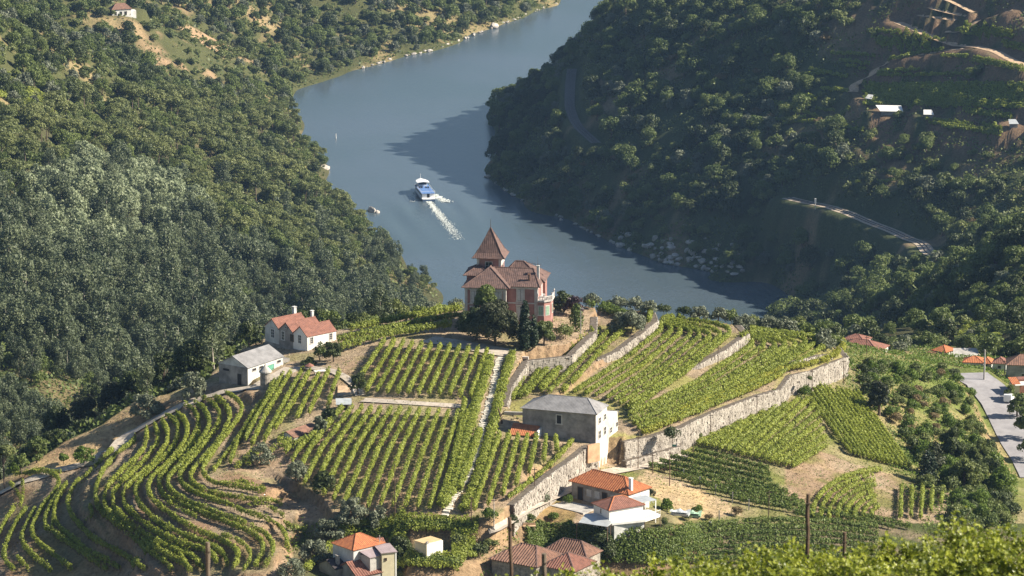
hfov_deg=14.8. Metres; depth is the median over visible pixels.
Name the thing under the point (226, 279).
eucalyptus tree
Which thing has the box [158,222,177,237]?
eucalyptus tree
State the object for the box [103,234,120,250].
eucalyptus tree
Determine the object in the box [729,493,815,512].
vine row
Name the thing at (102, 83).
tree
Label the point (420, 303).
eucalyptus tree
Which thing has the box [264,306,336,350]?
gabled house
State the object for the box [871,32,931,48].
vine row
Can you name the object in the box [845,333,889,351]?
red roof house
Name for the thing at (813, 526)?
vine row
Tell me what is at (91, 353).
eucalyptus tree
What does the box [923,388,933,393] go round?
bush
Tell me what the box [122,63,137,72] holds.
dark tree
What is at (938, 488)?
bush
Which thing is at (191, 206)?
eucalyptus tree
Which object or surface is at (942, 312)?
tree
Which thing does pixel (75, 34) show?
olive tree
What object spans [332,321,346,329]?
bush
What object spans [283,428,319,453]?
vine row
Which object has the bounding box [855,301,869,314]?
dark tree
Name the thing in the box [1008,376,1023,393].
roadside house
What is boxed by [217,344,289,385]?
barn
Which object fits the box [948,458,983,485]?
tree
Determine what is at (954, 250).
tree
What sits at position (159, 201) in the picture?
eucalyptus tree
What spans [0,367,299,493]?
track
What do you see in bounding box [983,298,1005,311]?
tree
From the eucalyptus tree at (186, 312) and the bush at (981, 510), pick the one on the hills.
the eucalyptus tree at (186, 312)
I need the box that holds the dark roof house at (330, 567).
[317,557,343,575]
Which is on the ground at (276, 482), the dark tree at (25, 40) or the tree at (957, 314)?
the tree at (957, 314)
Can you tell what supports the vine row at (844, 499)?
on the ground at (276, 482)
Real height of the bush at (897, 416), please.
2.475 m
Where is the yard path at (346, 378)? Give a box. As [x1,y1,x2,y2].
[293,366,364,395]
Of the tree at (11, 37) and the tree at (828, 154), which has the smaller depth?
the tree at (11, 37)
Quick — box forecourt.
[422,336,515,356]
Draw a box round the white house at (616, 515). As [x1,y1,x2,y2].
[576,495,660,557]
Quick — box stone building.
[520,394,618,467]
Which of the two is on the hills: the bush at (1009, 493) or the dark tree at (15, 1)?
the dark tree at (15, 1)
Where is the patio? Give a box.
[551,501,593,514]
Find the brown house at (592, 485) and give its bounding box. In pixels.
[568,469,651,507]
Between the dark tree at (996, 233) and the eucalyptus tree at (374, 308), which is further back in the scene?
the dark tree at (996, 233)
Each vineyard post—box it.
[205,542,210,575]
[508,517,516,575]
[542,553,547,575]
[805,493,811,567]
[842,532,847,574]
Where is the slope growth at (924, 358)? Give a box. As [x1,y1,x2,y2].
[842,341,1017,539]
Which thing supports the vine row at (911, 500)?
on the ground at (276, 482)
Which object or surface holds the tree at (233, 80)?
on the hills
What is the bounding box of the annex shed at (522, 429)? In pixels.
[510,423,540,438]
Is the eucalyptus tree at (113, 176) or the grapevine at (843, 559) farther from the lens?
the eucalyptus tree at (113, 176)
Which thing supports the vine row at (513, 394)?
on the ground at (276, 482)
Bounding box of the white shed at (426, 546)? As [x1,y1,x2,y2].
[414,536,442,567]
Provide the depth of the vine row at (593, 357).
665.51 m
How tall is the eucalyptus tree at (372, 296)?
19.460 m
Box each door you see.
[237,373,241,384]
[267,363,273,369]
[577,486,582,500]
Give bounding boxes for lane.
[488,453,690,533]
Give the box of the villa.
[461,219,554,331]
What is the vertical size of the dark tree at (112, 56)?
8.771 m
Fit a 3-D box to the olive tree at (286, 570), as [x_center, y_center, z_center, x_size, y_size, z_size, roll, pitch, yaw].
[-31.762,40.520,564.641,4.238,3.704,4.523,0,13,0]
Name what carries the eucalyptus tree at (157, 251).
on the hills
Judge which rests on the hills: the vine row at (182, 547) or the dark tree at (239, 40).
the dark tree at (239, 40)
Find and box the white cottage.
[928,345,952,354]
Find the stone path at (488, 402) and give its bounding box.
[441,357,504,516]
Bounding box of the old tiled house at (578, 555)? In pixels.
[488,537,602,575]
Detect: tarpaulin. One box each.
[670,508,690,516]
[690,510,701,517]
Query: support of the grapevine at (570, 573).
on the ground at (276, 482)
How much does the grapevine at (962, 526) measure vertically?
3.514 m
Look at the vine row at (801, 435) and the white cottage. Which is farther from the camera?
the white cottage
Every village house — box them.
[962,355,983,367]
[982,356,993,367]
[991,356,1005,371]
[1005,354,1023,378]
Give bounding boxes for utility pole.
[394,464,394,518]
[580,308,583,334]
[636,435,640,467]
[669,452,669,485]
[983,350,986,379]
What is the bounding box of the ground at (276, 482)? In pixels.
[0,276,1023,575]
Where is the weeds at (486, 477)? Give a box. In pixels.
[6,309,1017,575]
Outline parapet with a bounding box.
[587,443,599,462]
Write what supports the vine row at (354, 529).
on the ground at (276, 482)
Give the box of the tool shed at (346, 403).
[336,398,351,410]
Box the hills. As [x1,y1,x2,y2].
[0,0,1023,339]
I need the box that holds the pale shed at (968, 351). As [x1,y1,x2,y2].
[953,348,979,356]
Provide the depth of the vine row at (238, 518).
597.55 m
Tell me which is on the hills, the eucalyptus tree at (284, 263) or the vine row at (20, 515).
the eucalyptus tree at (284, 263)
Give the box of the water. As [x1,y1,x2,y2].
[288,0,793,324]
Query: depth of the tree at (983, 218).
1431.22 m
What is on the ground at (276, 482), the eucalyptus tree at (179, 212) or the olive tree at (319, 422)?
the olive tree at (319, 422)
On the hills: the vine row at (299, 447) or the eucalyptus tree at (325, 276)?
the eucalyptus tree at (325, 276)
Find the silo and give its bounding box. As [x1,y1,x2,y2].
[259,363,271,389]
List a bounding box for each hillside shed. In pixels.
[865,94,872,100]
[876,105,902,114]
[923,110,933,118]
[1008,119,1018,127]
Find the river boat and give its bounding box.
[415,174,434,200]
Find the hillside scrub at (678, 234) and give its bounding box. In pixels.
[0,0,1023,340]
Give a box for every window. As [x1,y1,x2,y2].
[270,328,274,338]
[281,331,284,340]
[290,334,293,341]
[298,334,301,343]
[470,289,477,302]
[485,261,491,267]
[494,290,502,303]
[516,287,524,301]
[516,305,521,320]
[537,306,543,315]
[545,305,549,315]
[555,414,562,424]
[586,489,591,496]
[594,491,599,498]
[602,492,606,498]
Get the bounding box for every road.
[848,46,976,91]
[894,22,1023,64]
[917,14,955,20]
[928,7,965,16]
[944,9,1012,32]
[945,0,973,11]
[951,372,1023,476]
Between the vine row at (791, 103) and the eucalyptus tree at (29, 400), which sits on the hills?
the vine row at (791, 103)
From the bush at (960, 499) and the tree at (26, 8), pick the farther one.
the tree at (26, 8)
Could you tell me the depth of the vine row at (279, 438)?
618.08 m
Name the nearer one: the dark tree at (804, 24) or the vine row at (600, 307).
the vine row at (600, 307)
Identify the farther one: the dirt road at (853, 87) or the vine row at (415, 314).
the dirt road at (853, 87)
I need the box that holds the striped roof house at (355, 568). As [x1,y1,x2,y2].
[335,554,382,575]
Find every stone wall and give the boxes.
[503,361,528,408]
[507,443,598,536]
[524,355,572,375]
[566,317,597,365]
[595,312,658,362]
[620,346,848,459]
[621,446,685,467]
[630,325,749,404]
[786,354,832,365]
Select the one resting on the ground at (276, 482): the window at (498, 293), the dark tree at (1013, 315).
the dark tree at (1013, 315)
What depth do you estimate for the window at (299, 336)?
671.64 m
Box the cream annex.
[374,537,396,575]
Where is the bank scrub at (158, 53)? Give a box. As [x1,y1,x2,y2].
[4,0,557,110]
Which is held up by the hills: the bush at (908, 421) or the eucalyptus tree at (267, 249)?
the eucalyptus tree at (267, 249)
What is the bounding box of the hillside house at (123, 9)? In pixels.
[108,3,135,17]
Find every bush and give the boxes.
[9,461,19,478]
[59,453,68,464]
[72,445,96,463]
[300,356,315,367]
[305,307,326,319]
[317,309,340,321]
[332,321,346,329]
[339,320,352,327]
[354,316,366,323]
[358,311,373,317]
[365,315,379,320]
[377,312,395,319]
[384,298,402,314]
[396,304,410,314]
[410,305,426,311]
[451,532,466,546]
[467,533,479,539]
[472,542,488,556]
[481,507,498,520]
[481,538,499,549]
[509,514,518,524]
[527,513,536,520]
[536,519,546,527]
[547,512,558,519]
[554,323,573,338]
[562,494,572,502]
[562,519,573,525]
[649,489,655,495]
[657,303,671,312]
[661,517,668,525]
[663,425,681,438]
[675,306,691,315]
[691,504,702,511]
[704,514,713,519]
[724,308,738,323]
[731,506,742,514]
[749,314,760,326]
[793,315,805,326]
[796,322,814,333]
[797,384,810,396]
[829,333,840,342]
[854,363,867,369]
[855,373,872,381]
[861,365,879,373]
[862,356,876,363]
[866,360,878,368]
[871,372,878,379]
[876,359,887,365]
[879,365,887,372]
[883,406,895,414]
[885,379,894,389]
[888,412,902,421]
[892,360,905,370]
[892,395,904,403]
[893,374,901,383]
[895,369,906,375]
[896,397,905,405]
[897,426,910,436]
[899,383,911,388]
[900,374,911,381]
[900,387,913,397]
[900,417,914,427]
[902,413,915,421]
[905,368,919,381]
[905,399,920,410]
[906,408,914,413]
[907,435,920,450]
[908,390,922,398]
[909,362,921,371]
[909,426,915,435]
[911,438,927,454]
[912,394,922,401]
[913,385,922,390]
[915,425,928,433]
[915,441,935,453]
[915,449,930,462]
[915,474,936,484]
[919,401,928,406]
[919,432,931,440]
[920,421,932,432]
[920,481,932,488]
[921,370,932,382]
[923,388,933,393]
[925,368,936,377]
[928,405,941,413]
[929,412,939,419]
[930,385,940,393]
[931,423,940,428]
[931,427,944,437]
[934,485,945,494]
[936,362,947,369]
[937,368,945,374]
[937,464,951,481]
[938,397,950,404]
[939,390,949,396]
[939,480,948,487]
[940,407,949,413]
[940,453,952,463]
[941,402,948,408]
[941,413,955,426]
[943,381,953,386]
[943,515,957,522]
[944,475,960,489]
[945,383,957,391]
[945,503,964,516]
[946,457,958,466]
[948,389,958,397]
[948,487,966,495]
[948,493,965,503]
[949,419,964,428]
[949,514,974,527]
[951,373,964,380]
[951,397,959,402]
[952,452,968,458]
[954,506,977,518]
[956,484,975,492]
[956,497,978,510]
[957,385,968,392]
[957,391,964,399]
[958,430,965,437]
[959,403,970,413]
[959,499,975,510]
[961,441,972,452]
[963,424,973,432]
[964,418,976,426]
[965,395,974,405]
[965,414,977,420]
[967,387,975,396]
[967,399,973,405]
[968,488,988,503]
[969,433,982,443]
[969,457,984,471]
[970,517,984,529]
[973,420,984,430]
[973,503,990,516]
[974,483,986,490]
[977,462,988,474]
[979,428,987,435]
[981,510,998,527]
[982,444,996,453]
[983,457,1000,475]
[984,499,994,508]
[985,438,997,449]
[987,477,1009,491]
[988,488,1010,501]
[988,497,995,505]
[989,452,1004,464]
[990,503,1010,514]
[995,509,1011,523]
[998,489,1014,499]
[1001,500,1021,514]
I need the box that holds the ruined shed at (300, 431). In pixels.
[278,423,314,440]
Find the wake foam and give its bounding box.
[409,191,461,238]
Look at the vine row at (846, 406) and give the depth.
669.39 m
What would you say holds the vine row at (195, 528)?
on the ground at (276, 482)
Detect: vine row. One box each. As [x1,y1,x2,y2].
[0,89,28,100]
[0,93,26,103]
[0,502,16,534]
[1,505,28,573]
[6,70,44,94]
[9,479,20,498]
[12,468,61,477]
[16,554,29,572]
[18,478,24,506]
[19,505,52,572]
[23,467,72,570]
[24,85,42,98]
[26,90,55,109]
[42,484,108,571]
[50,519,62,540]
[51,480,121,570]
[65,446,145,570]
[83,502,93,522]
[93,435,173,573]
[102,425,192,573]
[110,420,201,567]
[117,457,138,480]
[120,415,217,562]
[133,412,228,565]
[145,410,240,568]
[156,400,265,568]
[157,499,197,518]
[159,534,189,568]
[165,400,275,567]
[167,415,179,456]
[172,541,204,570]
[177,395,289,549]
[179,422,200,465]
[182,533,216,551]
[188,393,282,506]
[200,390,264,494]
[212,432,238,471]
[218,479,266,493]
[220,530,251,571]
[228,376,276,466]
[233,446,254,468]
[239,476,264,486]
[243,371,284,440]
[244,441,263,467]
[247,499,284,518]
[250,368,292,446]
[262,366,304,441]
[268,432,284,452]
[273,367,311,431]
[279,436,291,448]
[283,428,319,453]
[283,436,312,451]
[283,519,306,530]
[290,417,329,461]
[294,370,320,420]
[300,403,344,463]
[302,403,354,485]
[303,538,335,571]
[307,366,330,416]
[312,402,364,487]
[321,404,372,495]
[326,367,341,406]
[332,405,382,500]
[334,318,452,351]
[336,311,459,342]
[336,517,365,529]
[336,525,359,536]
[343,405,392,501]
[348,302,462,331]
[355,405,402,503]
[359,507,479,531]
[360,518,406,539]
[361,336,385,373]
[364,336,395,391]
[365,406,411,507]
[367,507,478,536]
[368,525,407,542]
[375,337,404,394]
[375,516,478,535]
[378,406,421,507]
[385,338,413,394]
[391,407,430,509]
[395,340,423,393]
[397,548,465,562]
[397,552,462,567]
[397,555,459,571]
[402,407,440,509]
[406,340,432,392]
[412,302,442,318]
[415,409,450,510]
[416,342,442,397]
[426,342,451,396]
[427,408,459,508]
[436,351,494,509]
[437,342,460,397]
[437,395,467,502]
[440,408,468,510]
[447,343,470,398]
[450,526,473,536]
[450,530,474,539]
[451,533,475,543]
[451,537,475,545]
[451,541,475,548]
[451,544,478,553]
[452,548,477,559]
[454,426,482,492]
[457,344,479,398]
[457,349,515,512]
[468,346,488,399]
[472,430,502,511]
[486,429,511,505]
[499,431,520,498]
[507,437,573,499]
[511,376,526,399]
[512,432,529,486]
[516,368,541,397]
[522,366,549,397]
[524,528,877,545]
[525,514,877,534]
[525,522,878,539]
[525,534,877,549]
[525,539,878,555]
[527,433,538,475]
[528,543,873,559]
[538,333,584,388]
[539,325,601,392]
[540,433,547,465]
[546,326,610,393]
[552,433,559,453]
[560,327,624,392]
[572,308,662,392]
[583,315,673,394]
[586,299,624,309]
[590,300,627,311]
[594,315,682,396]
[596,302,624,311]
[600,553,832,565]
[601,305,625,315]
[605,307,620,315]
[606,313,692,400]
[613,313,701,400]
[619,314,711,405]
[624,313,721,410]
[628,311,731,410]
[628,329,754,415]
[629,331,765,419]
[631,331,777,424]
[637,330,787,429]
[640,371,782,434]
[646,328,797,432]
[648,461,787,493]
[659,457,778,488]
[661,327,807,426]
[670,453,772,481]
[671,471,797,497]
[678,325,817,421]
[679,365,783,410]
[681,449,770,475]
[690,477,804,503]
[691,445,769,471]
[695,324,826,412]
[696,425,731,444]
[703,418,741,446]
[710,485,811,508]
[711,413,755,449]
[717,408,765,449]
[725,403,778,453]
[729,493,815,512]
[732,399,787,452]
[739,396,799,455]
[746,396,810,458]
[753,402,816,460]
[760,410,819,460]
[767,418,821,463]
[773,100,793,105]
[773,101,792,107]
[775,114,806,120]
[775,426,824,465]
[782,118,813,123]
[783,433,827,467]
[785,338,846,370]
[790,440,828,467]
[793,508,867,529]
[797,91,817,97]
[799,70,847,77]
[799,109,821,116]
[808,66,838,74]
[810,391,856,456]
[810,396,851,452]
[810,465,881,518]
[812,387,861,455]
[816,385,865,455]
[818,472,874,518]
[819,381,870,458]
[819,505,894,529]
[820,86,849,92]
[823,384,875,460]
[826,383,879,459]
[826,477,875,517]
[830,49,875,56]
[831,383,884,462]
[835,385,888,463]
[835,480,877,517]
[839,386,893,463]
[840,105,850,114]
[843,508,912,528]
[844,123,864,131]
[844,387,897,465]
[844,487,873,515]
[849,388,902,466]
[852,388,907,468]
[852,493,877,517]
[855,177,893,183]
[856,387,912,470]
[861,86,1023,93]
[861,498,876,517]
[862,79,1023,87]
[863,82,1023,88]
[863,89,1023,96]
[863,94,1023,100]
[863,99,1023,109]
[864,96,1023,102]
[865,84,1023,90]
[865,91,1023,98]
[866,27,945,41]
[866,98,1023,106]
[870,502,880,514]
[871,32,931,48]
[874,33,929,51]
[876,38,930,54]
[876,70,963,77]
[877,65,919,72]
[887,46,943,61]
[898,483,903,519]
[909,484,914,516]
[918,482,925,519]
[925,115,973,124]
[928,120,1002,132]
[929,484,934,514]
[938,484,945,503]
[940,52,968,57]
[941,123,979,131]
[955,25,1012,34]
[957,330,979,336]
[960,28,1014,39]
[961,319,989,328]
[961,323,1000,336]
[962,106,1011,114]
[963,20,1002,31]
[965,110,1011,118]
[969,57,1023,71]
[973,55,1023,67]
[974,127,1000,135]
[982,121,1002,128]
[1003,212,1023,216]
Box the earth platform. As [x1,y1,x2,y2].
[337,385,353,395]
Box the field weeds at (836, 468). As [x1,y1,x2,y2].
[623,345,1016,557]
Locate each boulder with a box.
[368,206,375,212]
[490,22,498,28]
[699,258,705,263]
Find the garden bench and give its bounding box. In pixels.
[523,523,535,529]
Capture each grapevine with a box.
[530,565,576,575]
[557,562,619,575]
[578,561,615,575]
[600,560,664,575]
[603,566,678,575]
[617,547,678,575]
[657,542,715,575]
[668,555,720,575]
[674,554,752,575]
[700,553,748,575]
[702,564,759,575]
[704,541,783,575]
[725,545,786,575]
[738,542,818,575]
[738,554,793,575]
[756,550,820,575]
[759,553,826,575]
[775,536,841,575]
[796,553,853,575]
[797,544,877,575]
[801,549,867,575]
[812,542,911,574]
[813,551,890,575]
[823,552,906,575]
[836,550,896,575]
[853,552,941,575]
[873,530,945,567]
[885,544,945,575]
[891,564,971,575]
[900,533,958,569]
[919,540,993,575]
[922,509,991,552]
[927,519,998,571]
[929,541,1018,575]
[931,505,979,553]
[945,521,1022,574]
[957,544,1023,575]
[964,523,1017,553]
[964,531,1023,573]
[973,539,1023,575]
[995,526,1022,547]
[1010,528,1023,554]
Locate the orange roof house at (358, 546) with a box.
[330,532,385,571]
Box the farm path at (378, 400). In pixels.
[360,398,466,407]
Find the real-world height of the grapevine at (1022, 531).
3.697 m
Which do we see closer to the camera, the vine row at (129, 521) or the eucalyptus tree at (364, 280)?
the vine row at (129, 521)
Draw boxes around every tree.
[0,0,14,9]
[0,17,4,34]
[0,72,10,88]
[0,169,13,198]
[0,178,7,204]
[0,187,24,221]
[0,195,22,225]
[0,207,11,228]
[0,221,26,272]
[0,237,19,272]
[0,253,22,283]
[0,277,25,304]
[0,283,11,308]
[0,299,25,334]
[0,384,13,399]
[0,417,11,445]
[0,444,16,488]
[2,213,20,237]
[2,372,28,400]
[3,30,20,48]
[5,7,19,21]
[6,296,36,341]
[8,184,41,212]
[10,0,21,3]
[10,254,40,294]
[12,22,27,35]
[13,35,33,49]
[13,53,38,71]
[14,4,27,10]
[14,453,29,472]
[15,200,32,225]
[15,228,32,256]
[16,10,31,23]
[17,44,35,55]
[18,282,32,304]
[20,6,33,13]
[20,305,31,336]
[21,47,44,63]
[21,217,40,237]
[22,203,49,235]
[24,2,36,12]
[24,25,32,38]
[24,391,39,417]
[25,11,47,31]
[25,65,46,86]
[26,235,46,255]
[26,256,46,291]
[26,293,43,310]
[26,435,48,462]
[27,272,47,298]
[28,235,54,284]
[28,241,59,256]
[29,163,41,173]
[30,293,53,309]
[31,307,59,351]
[32,29,40,41]
[33,175,61,198]
[33,304,50,317]
[33,395,52,427]
[35,0,51,12]
[36,70,57,88]
[36,194,64,224]
[36,305,58,339]
[38,11,52,19]
[40,51,59,68]
[40,253,72,300]
[40,405,72,434]
[41,79,60,92]
[42,60,57,72]
[42,252,77,284]
[42,276,77,314]
[42,298,77,352]
[43,169,70,186]
[44,397,62,408]
[47,36,65,54]
[47,171,73,205]
[48,249,66,282]
[49,219,70,237]
[50,2,66,18]
[52,240,66,255]
[52,246,69,262]
[53,296,77,318]
[53,332,75,372]
[54,51,66,63]
[58,321,80,343]
[59,48,75,64]
[59,223,89,253]
[61,81,79,99]
[62,243,84,267]
[64,268,80,290]
[65,41,85,60]
[67,264,97,310]
[68,31,81,40]
[68,396,98,427]
[69,321,80,339]
[72,292,87,327]
[73,140,95,154]
[75,149,92,158]
[75,320,85,336]
[76,39,87,49]
[76,258,93,284]
[76,300,98,343]
[78,255,108,289]
[79,32,94,39]
[79,164,103,184]
[80,35,96,53]
[80,185,101,204]
[80,348,99,370]
[81,222,104,251]
[83,242,100,257]
[84,84,102,103]
[84,252,113,287]
[87,180,120,218]
[88,291,115,318]
[88,311,108,330]
[88,336,112,355]
[89,33,105,45]
[90,147,107,168]
[90,238,110,253]
[91,285,119,329]
[91,286,115,322]
[93,39,100,48]
[93,339,118,379]
[94,78,111,94]
[94,315,122,349]
[94,406,108,422]
[95,381,127,412]
[96,238,122,279]
[97,23,113,37]
[97,326,130,369]
[98,178,124,201]
[99,255,121,289]
[102,170,121,185]
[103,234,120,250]
[106,50,117,67]
[106,234,125,244]
[107,223,132,237]
[108,81,126,96]
[108,139,132,173]
[108,198,126,223]
[109,255,127,287]
[110,41,127,47]
[110,325,131,354]
[110,360,133,380]
[111,287,131,316]
[113,242,134,272]
[113,269,139,294]
[114,162,122,173]
[114,172,128,188]
[118,61,127,67]
[118,339,142,369]
[119,369,149,400]
[120,30,136,43]
[120,68,133,77]
[120,189,141,217]
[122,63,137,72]
[123,44,142,61]
[123,168,145,187]
[123,232,144,249]
[123,269,159,294]
[124,72,145,84]
[124,248,139,278]
[124,262,144,282]
[124,273,152,318]
[126,0,144,9]
[126,292,148,324]
[127,62,139,73]
[128,323,157,355]
[129,341,151,361]
[129,393,165,419]
[130,225,139,234]
[134,323,155,347]
[135,157,152,175]
[135,235,161,267]
[136,246,156,270]
[136,351,168,372]
[138,62,156,74]
[138,67,154,79]
[138,229,155,240]
[139,58,152,66]
[139,155,154,170]
[140,49,156,62]
[141,2,155,17]
[141,297,167,339]
[142,292,159,320]
[144,79,156,100]
[144,265,152,273]
[145,171,158,187]
[145,244,160,267]
[147,193,168,208]
[148,6,164,19]
[148,351,173,387]
[150,269,180,307]
[152,64,163,75]
[152,77,163,81]
[152,206,172,234]
[152,257,182,288]
[152,321,184,361]
[154,231,176,268]
[155,304,170,328]
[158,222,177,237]
[158,228,176,247]
[159,228,179,258]
[160,248,183,275]
[160,253,183,279]
[161,308,189,347]
[165,178,187,201]
[166,338,212,391]
[166,376,185,392]
[168,304,179,318]
[169,196,192,238]
[170,271,198,305]
[170,303,199,338]
[171,0,188,6]
[178,211,194,240]
[178,286,207,316]
[179,79,195,87]
[180,75,195,85]
[180,318,199,340]
[180,371,206,398]
[183,192,196,206]
[183,198,208,230]
[183,214,199,236]
[184,253,208,284]
[184,266,207,282]
[185,183,209,197]
[193,197,220,231]
[196,223,217,241]
[196,269,225,304]
[198,84,210,96]
[199,244,224,277]
[199,311,223,340]
[200,76,217,84]
[203,233,224,255]
[206,323,221,349]
[207,351,228,363]
[208,7,224,24]
[208,84,224,99]
[208,275,230,286]
[210,226,223,246]
[211,0,224,8]
[214,227,233,253]
[216,4,231,17]
[216,298,240,340]
[219,279,233,288]
[221,232,250,267]
[221,285,238,324]
[222,252,248,285]
[222,264,246,288]
[222,285,246,326]
[223,294,244,335]
[225,73,242,89]
[227,67,242,73]
[228,5,246,19]
[232,283,247,327]
[233,344,246,353]
[234,35,248,46]
[236,72,249,87]
[236,296,258,327]
[238,310,258,322]
[239,236,263,278]
[240,40,257,55]
[241,234,258,240]
[246,294,258,314]
[248,441,275,465]
[249,80,265,92]
[249,224,273,246]
[251,313,269,338]
[257,56,274,72]
[257,239,272,286]
[264,47,280,58]
[265,244,279,275]
[268,55,281,66]
[269,74,285,88]
[274,300,291,317]
[275,245,294,271]
[275,558,304,575]
[276,67,291,78]
[276,84,293,95]
[276,86,294,101]
[281,17,296,28]
[281,254,296,273]
[282,257,311,284]
[282,460,308,480]
[294,0,311,11]
[294,279,312,310]
[298,263,318,290]
[298,539,332,562]
[305,281,329,308]
[305,296,325,316]
[308,264,321,279]
[310,470,336,494]
[312,29,326,40]
[312,248,334,286]
[312,264,337,295]
[313,341,326,359]
[313,415,327,432]
[313,518,345,541]
[318,270,337,289]
[321,405,337,423]
[322,304,339,319]
[322,341,342,361]
[334,496,368,525]
[335,279,358,303]
[344,265,370,284]
[347,290,373,313]
[347,372,368,393]
[352,278,371,301]
[352,302,366,321]
[354,39,370,48]
[358,278,372,300]
[361,284,393,316]
[363,283,389,301]
[364,11,380,26]
[366,505,387,528]
[377,292,394,301]
[384,284,399,300]
[389,10,406,25]
[390,535,414,556]
[394,284,413,308]
[399,283,417,301]
[408,287,427,304]
[409,293,424,309]
[424,300,437,308]
[448,297,464,309]
[455,305,482,340]
[465,299,518,345]
[473,284,496,337]
[476,9,493,24]
[484,136,508,157]
[487,132,508,155]
[518,300,531,354]
[528,314,538,348]
[529,178,553,198]
[537,320,555,343]
[544,491,550,501]
[552,50,565,63]
[553,290,571,311]
[562,295,583,311]
[568,302,583,331]
[580,74,600,92]
[582,293,601,307]
[586,206,608,226]
[586,530,617,562]
[598,116,622,137]
[605,295,627,308]
[606,309,645,334]
[612,91,634,107]
[615,144,636,167]
[626,296,643,310]
[639,300,657,312]
[651,37,671,54]
[661,498,673,508]
[684,55,710,73]
[686,124,707,143]
[689,305,709,318]
[698,189,721,212]
[700,106,722,124]
[701,163,722,185]
[704,132,725,147]
[709,307,729,321]
[712,143,733,168]
[716,180,740,202]
[719,56,744,77]
[731,313,756,329]
[732,94,759,112]
[735,128,753,148]
[743,115,766,132]
[745,10,769,31]
[749,158,771,177]
[750,81,775,98]
[751,179,774,200]
[757,314,780,328]
[758,76,777,94]
[762,300,787,318]
[769,53,786,74]
[769,309,789,327]
[776,316,800,330]
[780,296,798,304]
[787,299,809,316]
[792,227,808,247]
[793,17,816,38]
[793,284,819,300]
[795,310,812,324]
[796,244,818,270]
[809,311,822,316]
[810,328,836,351]
[812,318,832,329]
[814,321,836,332]
[815,301,830,312]
[817,310,836,321]
[819,147,840,171]
[820,0,844,7]
[820,129,843,149]
[824,114,845,129]
[824,292,841,301]
[827,295,842,310]
[827,324,848,341]
[830,255,858,276]
[833,310,841,321]
[833,310,857,327]
[838,298,862,315]
[842,314,865,327]
[846,324,861,335]
[849,265,867,277]
[853,240,874,261]
[853,319,880,340]
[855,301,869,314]
[856,282,877,299]
[858,273,878,290]
[858,286,881,314]
[859,380,872,393]
[861,287,891,312]
[862,281,880,286]
[864,254,893,276]
[867,380,889,415]
[868,265,891,276]
[869,288,892,304]
[874,333,893,350]
[875,301,891,321]
[879,296,903,321]
[880,321,887,328]
[886,279,909,298]
[887,271,926,297]
[890,255,908,272]
[890,302,911,325]
[893,341,909,350]
[896,336,908,348]
[897,289,915,315]
[898,172,920,193]
[898,334,911,345]
[907,252,926,267]
[907,284,933,304]
[910,299,935,318]
[913,265,929,284]
[915,450,938,484]
[916,268,933,285]
[917,330,939,347]
[919,262,934,269]
[922,440,946,481]
[923,289,941,307]
[926,179,951,200]
[926,284,956,306]
[927,307,952,332]
[928,307,954,323]
[929,278,936,287]
[930,211,951,236]
[930,256,952,278]
[932,264,960,300]
[932,269,958,288]
[933,316,959,339]
[937,426,967,455]
[942,233,968,250]
[942,256,964,270]
[944,245,964,258]
[945,265,977,297]
[946,189,971,214]
[946,304,964,313]
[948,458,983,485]
[951,278,970,302]
[952,309,970,321]
[953,333,978,347]
[956,240,975,249]
[958,253,980,269]
[959,245,974,259]
[960,232,981,242]
[964,249,998,271]
[965,221,983,236]
[965,438,992,460]
[967,297,980,312]
[971,223,985,240]
[972,303,993,320]
[973,202,997,219]
[974,241,983,251]
[975,213,990,225]
[975,231,993,249]
[975,239,1010,266]
[975,265,995,284]
[977,332,1005,355]
[979,176,1006,199]
[979,295,996,303]
[982,350,1005,357]
[983,211,1005,231]
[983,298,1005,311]
[984,311,997,323]
[988,228,1005,243]
[988,229,1021,260]
[988,282,1010,297]
[988,465,1017,489]
[993,215,1011,230]
[995,307,1023,331]
[999,218,1011,228]
[1000,286,1017,304]
[1000,340,1011,351]
[1001,216,1022,233]
[1003,245,1023,266]
[1003,384,1014,395]
[1004,301,1023,314]
[1005,216,1023,235]
[1007,392,1023,416]
[1008,227,1023,247]
[1008,334,1023,353]
[1011,296,1023,306]
[1013,406,1023,429]
[1014,285,1023,300]
[1016,440,1023,451]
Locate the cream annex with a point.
(387, 552)
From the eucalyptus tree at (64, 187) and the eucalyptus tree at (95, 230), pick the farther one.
the eucalyptus tree at (64, 187)
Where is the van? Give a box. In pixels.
[1003,393,1013,401]
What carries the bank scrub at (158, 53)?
on the hills
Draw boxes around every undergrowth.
[1,286,353,476]
[284,517,518,575]
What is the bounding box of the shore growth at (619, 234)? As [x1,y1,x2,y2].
[284,0,814,299]
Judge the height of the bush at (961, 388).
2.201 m
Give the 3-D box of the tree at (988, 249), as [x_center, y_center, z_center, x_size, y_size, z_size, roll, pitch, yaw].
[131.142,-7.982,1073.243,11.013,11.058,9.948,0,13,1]

